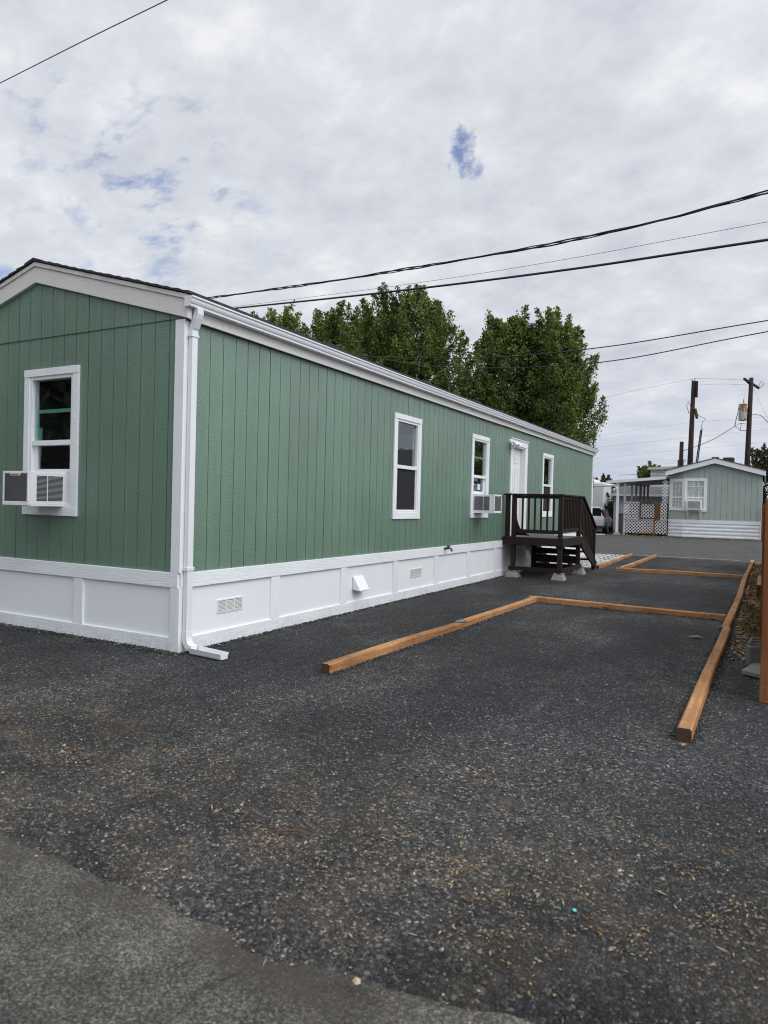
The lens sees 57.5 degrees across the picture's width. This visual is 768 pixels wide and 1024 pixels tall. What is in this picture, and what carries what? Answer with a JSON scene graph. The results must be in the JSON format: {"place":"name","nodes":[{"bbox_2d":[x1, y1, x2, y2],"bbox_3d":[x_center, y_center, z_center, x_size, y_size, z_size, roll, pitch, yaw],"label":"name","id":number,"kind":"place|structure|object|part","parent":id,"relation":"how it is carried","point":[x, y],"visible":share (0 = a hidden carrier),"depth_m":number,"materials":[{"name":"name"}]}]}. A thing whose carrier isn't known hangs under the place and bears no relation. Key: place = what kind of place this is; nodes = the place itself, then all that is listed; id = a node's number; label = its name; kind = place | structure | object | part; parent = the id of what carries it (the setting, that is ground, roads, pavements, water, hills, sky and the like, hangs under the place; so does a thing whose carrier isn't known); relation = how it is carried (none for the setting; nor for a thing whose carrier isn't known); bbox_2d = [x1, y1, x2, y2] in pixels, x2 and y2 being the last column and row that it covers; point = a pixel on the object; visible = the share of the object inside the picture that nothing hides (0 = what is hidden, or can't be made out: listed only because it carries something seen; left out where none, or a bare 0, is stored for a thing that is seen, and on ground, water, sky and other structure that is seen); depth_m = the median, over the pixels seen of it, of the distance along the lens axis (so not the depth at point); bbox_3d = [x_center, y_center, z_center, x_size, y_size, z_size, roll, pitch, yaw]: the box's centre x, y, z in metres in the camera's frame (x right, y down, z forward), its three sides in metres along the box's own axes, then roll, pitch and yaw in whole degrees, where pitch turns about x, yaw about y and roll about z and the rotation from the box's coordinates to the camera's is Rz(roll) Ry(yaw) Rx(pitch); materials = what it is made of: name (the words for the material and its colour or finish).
{"place":"outdoors","nodes":[
{"label":"outdoors","id":0,"kind":"place"},
{"bbox_2d":[0,0,166,82],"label":"power line","id":1,"kind":"object","parent":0,"point":[87,39],"visible":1,"depth_m":12.23,"materials":[{"name":"black rubber"}]},
{"bbox_2d":[0,576,501,655],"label":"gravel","id":2,"kind":"structure","parent":0,"point":[135,645],"depth_m":7.71,"materials":[{"name":"grey gravel"}]},
{"bbox_2d":[0,834,533,1023],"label":"road","id":3,"kind":"structure","parent":0,"point":[77,946],"depth_m":2.26,"materials":[{"name":"grey asphalt"}]},
{"bbox_2d":[352,977,360,984],"bbox_3d":[-0.086,1.468,2.200,0.028,0.011,0.033,1,1,-18],"label":"pebble","id":4,"kind":"object","parent":3,"relation":"on","point":[356,980],"visible":1,"depth_m":2.19,"materials":[{"name":"beige stone"}]},
{"bbox_2d":[0,555,767,1023],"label":"gravel yard","id":5,"kind":"structure","parent":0,"point":[612,585],"depth_m":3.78,"materials":[{"name":"grey gravel"}]},
{"bbox_2d":[187,645,228,659],"bbox_3d":[-1.686,1.352,6.727,0.466,0.062,0.142,2,1,33],"label":"splash trough","id":6,"kind":"object","parent":5,"relation":"on","point":[210,653],"visible":1,"depth_m":6.69,"materials":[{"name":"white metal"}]},
{"bbox_2d":[277,829,307,833],"bbox_3d":[-0.413,1.440,3.162,0.138,0.013,0.019,1,1,4],"label":"wood splinter","id":7,"kind":"object","parent":5,"relation":"on","point":[290,830],"visible":1,"depth_m":3.16,"materials":[{"name":"brown wood"}]},
{"bbox_2d":[0,258,598,652],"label":"mobile home","id":8,"kind":"object","parent":5,"relation":"on","point":[235,473],"visible":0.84,"depth_m":7.92,"materials":[{"name":"green paint"}]},
{"bbox_2d":[2,471,69,506],"bbox_3d":[-3.764,-0.256,7.605,0.730,0.385,0.526,2,1,29],"label":"window air conditioner","id":9,"kind":"object","parent":8,"relation":"attached to","point":[25,488],"depth_m":7.42,"materials":[{"name":"white plastic"}]},
{"bbox_2d":[22,365,79,515],"bbox_3d":[-3.594,-0.779,7.961,0.920,1.632,0.480,2,1,29],"label":"window","id":10,"kind":"structure","parent":8,"relation":"in","point":[51,395],"depth_m":7.94,"materials":[{"name":"white plastic"}]},
{"bbox_2d":[392,412,422,518],"bbox_3d":[0.177,-0.713,11.220,0.480,1.632,0.950,2,1,29],"label":"window","id":11,"kind":"structure","parent":8,"relation":"in","point":[407,442],"depth_m":11.33,"materials":[{"name":"white plastic"}]},
{"bbox_2d":[470,433,489,517],"bbox_3d":[1.721,-0.706,14.057,0.480,1.632,0.950,2,1,29],"label":"window","id":12,"kind":"structure","parent":8,"relation":"in","point":[480,453],"depth_m":14.26,"materials":[{"name":"white plastic"}]},
{"bbox_2d":[473,494,501,512],"bbox_3d":[1.998,-0.168,13.774,0.526,0.385,0.730,2,1,29],"label":"window air conditioner","id":13,"kind":"object","parent":8,"relation":"attached to","point":[482,503],"depth_m":13.59,"materials":[{"name":"white plastic"}]},
{"bbox_2d":[511,448,519,521],"bbox_3d":[2.972,-0.473,16.176,0.055,2.010,0.890,2,1,29],"label":"door","id":14,"kind":"structure","parent":8,"relation":"in","point":[516,452],"depth_m":16.32,"materials":[{"name":"white paint"}]},
{"bbox_2d":[542,453,553,516],"bbox_3d":[4.070,-0.697,18.374,0.480,1.632,0.980,2,1,29],"label":"window","id":15,"kind":"structure","parent":8,"relation":"in","point":[548,460],"depth_m":18.58,"materials":[{"name":"white plastic"}]},
{"bbox_2d":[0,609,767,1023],"bbox_3d":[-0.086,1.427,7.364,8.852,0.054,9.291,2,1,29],"label":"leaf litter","id":16,"kind":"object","parent":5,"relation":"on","point":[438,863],"visible":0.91,"depth_m":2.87,"materials":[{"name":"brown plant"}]},
{"bbox_2d":[321,620,466,673],"bbox_3d":[0.235,1.392,7.450,0.113,0.109,2.935,2,1,31],"label":"landscape timber","id":17,"kind":"object","parent":5,"relation":"on","point":[346,661],"visible":0.94,"depth_m":7.03,"materials":[{"name":"brown wood"}]},
{"bbox_2d":[462,597,536,627],"bbox_3d":[1.672,1.402,9.927,0.098,0.106,2.945,2,1,30],"label":"landscape timber","id":18,"kind":"object","parent":5,"relation":"on","point":[480,617],"visible":0.82,"depth_m":9.69,"materials":[{"name":"brown wood"}]},
{"bbox_2d":[505,570,520,576],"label":"pier block","id":19,"kind":"structure","parent":5,"relation":"on","point":[513,573],"depth_m":15.10,"materials":[{"name":"concrete"}]},
{"bbox_2d":[503,493,597,573],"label":"wooden deck","id":20,"kind":"structure","parent":5,"relation":"on","point":[575,514],"depth_m":15.19,"materials":[{"name":"brown wood"}]},
{"bbox_2d":[551,573,566,580],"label":"pier block","id":21,"kind":"structure","parent":5,"relation":"on","point":[559,577],"depth_m":14.62,"materials":[{"name":"concrete"}]},
{"bbox_2d":[572,568,585,574],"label":"pier block","id":22,"kind":"structure","parent":5,"relation":"on","point":[580,571],"depth_m":16.05,"materials":[{"name":"concrete"}]},
{"bbox_2d":[596,553,632,568],"bbox_3d":[6.833,1.412,20.543,0.082,0.103,6.102,2,1,27],"label":"landscape timber","id":23,"kind":"object","parent":5,"relation":"on","point":[601,565],"visible":0.89,"depth_m":19.61,"materials":[{"name":"brown wood"}]},
{"bbox_2d":[529,596,725,620],"bbox_3d":[3.557,1.442,10.526,2.862,0.106,0.101,2,1,32],"label":"landscape timber","id":24,"kind":"object","parent":5,"relation":"on","point":[618,607],"visible":0.86,"depth_m":10.42,"materials":[{"name":"brown wood"}]},
{"bbox_2d":[618,554,656,567],"bbox_3d":[7.325,1.428,20.042,0.097,0.106,6.210,2,1,29],"label":"landscape timber","id":25,"kind":"object","parent":5,"relation":"on","point":[630,565],"visible":0.88,"depth_m":19.53,"materials":[{"name":"brown wood"}]},
{"bbox_2d":[616,568,742,578],"bbox_3d":[7.005,1.457,16.701,2.800,0.106,0.103,2,1,24],"label":"landscape timber","id":26,"kind":"object","parent":5,"relation":"on","point":[682,573],"visible":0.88,"depth_m":16.64,"materials":[{"name":"brown wood"}]},
{"bbox_2d":[676,627,730,742],"bbox_3d":[3.108,1.474,6.643,0.098,0.106,4.712,2,1,29],"label":"landscape timber","id":27,"kind":"object","parent":5,"relation":"on","point":[688,723],"visible":0.93,"depth_m":5.51,"materials":[{"name":"brown wood"}]},
{"bbox_2d":[721,590,743,629],"bbox_3d":[5.415,1.484,10.806,0.100,0.106,4.792,2,1,29],"label":"landscape timber","id":28,"kind":"object","parent":5,"relation":"on","point":[731,615],"visible":0.88,"depth_m":10.25,"materials":[{"name":"brown wood"}]},
{"bbox_2d":[738,571,749,590],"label":"landscape timber","id":29,"kind":"object","parent":5,"relation":"on","point":[742,586],"visible":0.88,"depth_m":14.75,"materials":[{"name":"brown wood"}]},
{"bbox_2d":[746,560,753,572],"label":"landscape timber","id":30,"kind":"object","parent":5,"relation":"on","point":[750,566],"visible":0.85,"depth_m":19.00,"materials":[{"name":"brown wood"}]},
{"bbox_2d":[741,663,759,677],"bbox_3d":[3.476,1.459,6.493,0.406,0.078,0.189,1,1,-41],"label":"stone slab","id":31,"kind":"object","parent":5,"relation":"on","point":[752,669],"depth_m":6.43,"materials":[{"name":"concrete"}]},
{"bbox_2d":[745,644,760,665],"bbox_3d":[3.624,1.400,6.783,0.190,0.190,0.390,2,-5,23],"label":"concrete block","id":32,"kind":"object","parent":5,"relation":"on","point":[752,653],"depth_m":6.63,"materials":[{"name":"grey concrete"}]},
{"bbox_2d":[747,637,760,645],"bbox_3d":[3.863,1.420,7.211,0.190,0.190,0.390,2,1,33],"label":"concrete block","id":33,"kind":"object","parent":5,"relation":"on","point":[754,641],"depth_m":7.21,"materials":[{"name":"grey concrete"}]},
{"bbox_2d":[759,498,767,702],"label":"wooden fence","id":34,"kind":"object","parent":5,"relation":"on","point":[763,685],"visible":0.99,"depth_m":5.54,"materials":[{"name":"brown wood"}]},
{"bbox_2d":[0,0,767,496],"label":"sky","id":35,"kind":"structure","parent":0,"point":[207,148],"materials":[{"name":"white"}]},
{"bbox_2d":[208,190,767,298],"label":"power line","id":36,"kind":"object","parent":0,"point":[750,196],"visible":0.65,"depth_m":12.63,"materials":[{"name":"black rubber"}]},
{"bbox_2d":[234,238,767,308],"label":"power line","id":37,"kind":"object","parent":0,"point":[639,259],"visible":0.78,"depth_m":13.59,"materials":[{"name":"black rubber"}]},
{"bbox_2d":[234,221,767,306],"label":"power line","id":38,"kind":"object","parent":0,"point":[523,266],"visible":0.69,"depth_m":14.95,"materials":[{"name":"black rubber"}]},
{"bbox_2d":[317,594,744,741],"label":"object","id":39,"kind":"structure","parent":0,"point":[702,719],"depth_m":7.03,"materials":[{"name":"wood"}]},
{"bbox_2d":[352,331,767,367],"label":"power line","id":40,"kind":"object","parent":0,"point":[577,364],"visible":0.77,"depth_m":24.94,"materials":[{"name":"black rubber"}]},
{"bbox_2d":[357,320,767,358],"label":"power line","id":41,"kind":"object","parent":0,"point":[573,350],"visible":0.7,"depth_m":24.95,"materials":[{"name":"black rubber"}]},
{"bbox_2d":[555,553,624,567],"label":"paved path","id":42,"kind":"structure","parent":0,"point":[599,559],"depth_m":20.98,"materials":[{"name":"white concrete"}]},
{"bbox_2d":[618,513,627,534],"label":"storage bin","id":43,"kind":"object","parent":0,"point":[620,525],"visible":0.58,"depth_m":43.24,"materials":[{"name":"grey plastic"}]},
{"bbox_2d":[634,521,667,535],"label":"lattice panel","id":44,"kind":"object","parent":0,"point":[641,529],"visible":0.54,"depth_m":42.59,"materials":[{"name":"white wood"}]},
{"bbox_2d":[596,529,742,539],"bbox_3d":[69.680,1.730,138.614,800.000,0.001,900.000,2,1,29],"label":"ground","id":45,"kind":"structure","parent":0,"point":[599,531],"depth_m":46.03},
{"bbox_2d":[250,299,308,334],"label":"yellow green tree","id":46,"kind":"object","parent":45,"relation":"on","point":[289,321],"visible":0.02,"depth_m":52.71,"materials":[{"name":"green plant"}]},
{"bbox_2d":[300,299,413,374],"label":"maple tree","id":47,"kind":"object","parent":45,"relation":"on","point":[325,330],"visible":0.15,"depth_m":49.50,"materials":[{"name":"green plant"}]},
{"bbox_2d":[336,282,485,394],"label":"maple tree","id":48,"kind":"object","parent":45,"relation":"on","point":[397,326],"visible":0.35,"depth_m":46.17,"materials":[{"name":"green plant"}]},
{"bbox_2d":[450,304,567,429],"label":"maple tree","id":49,"kind":"object","parent":45,"relation":"on","point":[514,334],"visible":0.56,"depth_m":42.97,"materials":[{"name":"green plant"}]},
{"bbox_2d":[499,305,608,445],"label":"maple tree","id":50,"kind":"object","parent":45,"relation":"on","point":[572,403],"visible":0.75,"depth_m":42.22,"materials":[{"name":"green plant"}]},
{"bbox_2d":[593,479,610,507],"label":"travel trailer","id":51,"kind":"object","parent":45,"relation":"on","point":[600,498],"visible":0.2,"depth_m":57.71,"materials":[{"name":"metal"}]},
{"bbox_2d":[592,507,613,532],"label":"parked car","id":52,"kind":"object","parent":45,"relation":"on","point":[603,519],"visible":0.54,"depth_m":45.66,"materials":[{"name":"silver metal"}]},
{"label":"rear window","id":53,"kind":"part","parent":52,"relation":"part of","materials":[{"name":"black glass"}]},
{"bbox_2d":[593,473,619,489],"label":"tree","id":54,"kind":"object","parent":45,"relation":"on","point":[604,479],"visible":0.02,"depth_m":69.68,"materials":[{"name":"green plant"}]},
{"bbox_2d":[604,492,613,519],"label":"scrubby shrub","id":55,"kind":"object","parent":45,"relation":"on","point":[609,507],"visible":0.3,"depth_m":57.74,"materials":[{"name":"green plant"}]},
{"bbox_2d":[593,476,668,534],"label":"carport","id":56,"kind":"object","parent":45,"relation":"on","point":[642,481],"visible":0.61,"depth_m":42.99,"materials":[{"name":"metal"}]},
{"bbox_2d":[623,480,667,533],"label":"lattice screen","id":57,"kind":"object","parent":56,"relation":"attached to","point":[657,513],"visible":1,"depth_m":42.19,"materials":[{"name":"white plastic"}]},
{"bbox_2d":[630,482,648,534],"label":"porch railing","id":58,"kind":"object","parent":45,"relation":"on","point":[640,487],"visible":0.31,"depth_m":46.42,"materials":[{"name":"grey wood"}]},
{"bbox_2d":[635,520,654,535],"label":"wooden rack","id":59,"kind":"object","parent":45,"relation":"on","point":[653,533],"visible":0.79,"depth_m":41.74,"materials":[{"name":"brown wood"}]},
{"bbox_2d":[628,503,668,535],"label":"porch enclosure","id":60,"kind":"object","parent":45,"relation":"on","point":[653,510],"visible":0.25,"depth_m":43.12,"materials":[{"name":"white wood"}]},
{"bbox_2d":[636,460,666,485],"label":"bright bush","id":61,"kind":"object","parent":45,"relation":"on","point":[643,469],"visible":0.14,"depth_m":63.29,"materials":[{"name":"green plant"}]},
{"bbox_2d":[610,486,700,530],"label":"porch","id":62,"kind":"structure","parent":45,"relation":"on","point":[655,494],"depth_m":52.69,"materials":[{"name":"white wood"}]},
{"bbox_2d":[677,442,683,466],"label":"utility pole","id":63,"kind":"object","parent":45,"relation":"on","point":[680,460],"visible":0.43,"depth_m":55.61,"materials":[{"name":"brown wood"}]},
{"bbox_2d":[635,555,739,561],"bbox_3d":[9.674,1.498,22.441,3.092,0.080,0.130,2,1,29],"label":"concrete edging","id":64,"kind":"object","parent":45,"relation":"on","point":[691,558],"visible":0.47,"depth_m":22.27,"materials":[{"name":"grey concrete"}]},
{"bbox_2d":[648,460,741,486],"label":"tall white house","id":65,"kind":"structure","parent":45,"relation":"on","point":[659,473],"depth_m":60.98,"materials":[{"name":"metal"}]},
{"bbox_2d":[686,378,704,463],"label":"utility pole","id":66,"kind":"object","parent":45,"relation":"on","point":[694,395],"visible":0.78,"depth_m":55.03,"materials":[{"name":"brown wood"}]},
{"bbox_2d":[665,457,765,539],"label":"neighbour house","id":67,"kind":"structure","parent":45,"relation":"on","point":[728,491],"depth_m":40.39,"materials":[{"name":"green"}]},
{"bbox_2d":[669,479,685,510],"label":"window","id":68,"kind":"structure","parent":67,"relation":"in","point":[677,486],"depth_m":41.49,"materials":[{"name":"white glass"}]},
{"bbox_2d":[686,500,701,519],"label":"window air conditioner","id":69,"kind":"object","parent":67,"relation":"attached to","point":[693,504],"depth_m":40.60,"materials":[{"name":"white metal"}]},
{"bbox_2d":[684,478,707,511],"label":"window","id":70,"kind":"structure","parent":67,"relation":"in","point":[695,488],"depth_m":40.88,"materials":[{"name":"white glass"}]},
{"bbox_2d":[734,378,764,465],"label":"utility pole","id":71,"kind":"object","parent":45,"relation":"on","point":[745,412],"visible":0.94,"depth_m":52.95,"materials":[{"name":"brown wood"}]},
{"bbox_2d":[682,426,734,451],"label":"power line","id":72,"kind":"object","parent":71,"relation":"hanging from","point":[710,440],"visible":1,"depth_m":54.03,"materials":[{"name":"black rubber"}]},
{"bbox_2d":[750,442,767,504],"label":"dark tree","id":73,"kind":"object","parent":45,"relation":"on","point":[762,462],"visible":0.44,"depth_m":56.84,"materials":[{"name":"green plant"}]},
{"bbox_2d":[595,535,761,562],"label":"street","id":74,"kind":"structure","parent":0,"point":[744,550],"depth_m":29.53,"materials":[{"name":"grey asphalt"}]},
{"bbox_2d":[761,504,764,540],"bbox_3d":[21.160,0.564,38.722,0.490,2.050,0.130,2,1,29],"label":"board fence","id":75,"kind":"object","parent":74,"relation":"on","point":[762,523],"visible":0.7,"depth_m":38.76,"materials":[{"name":"wood"}]},
{"bbox_2d":[607,534,760,540],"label":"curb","id":76,"kind":"object","parent":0,"point":[684,537],"visible":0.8,"depth_m":40.64,"materials":[{"name":"grey concrete"}]},
{"bbox_2d":[734,563,761,655],"bbox_3d":[9.230,1.591,13.147,4.240,0.055,16.600,2,1,29],"label":"side strip","id":77,"kind":"object","parent":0,"point":[742,643],"visible":0.16,"depth_m":8.50,"materials":[{"name":"brown plant"}]},
{"bbox_2d":[727,562,761,660],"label":"dead leaves","id":78,"kind":"object","parent":77,"relation":"on","point":[753,571],"visible":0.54,"depth_m":10.05,"materials":[{"name":"brown plant"}]},
{"bbox_2d":[739,573,760,637],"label":"weeds","id":79,"kind":"object","parent":77,"relation":"on","point":[750,627],"visible":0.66,"depth_m":10.02,"materials":[{"name":"green plant"}]},
{"bbox_2d":[756,575,760,597],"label":"wood beam","id":80,"kind":"structure","parent":77,"relation":"on","point":[758,591],"depth_m":12.34,"materials":[{"name":"brown wood"}]}
]}

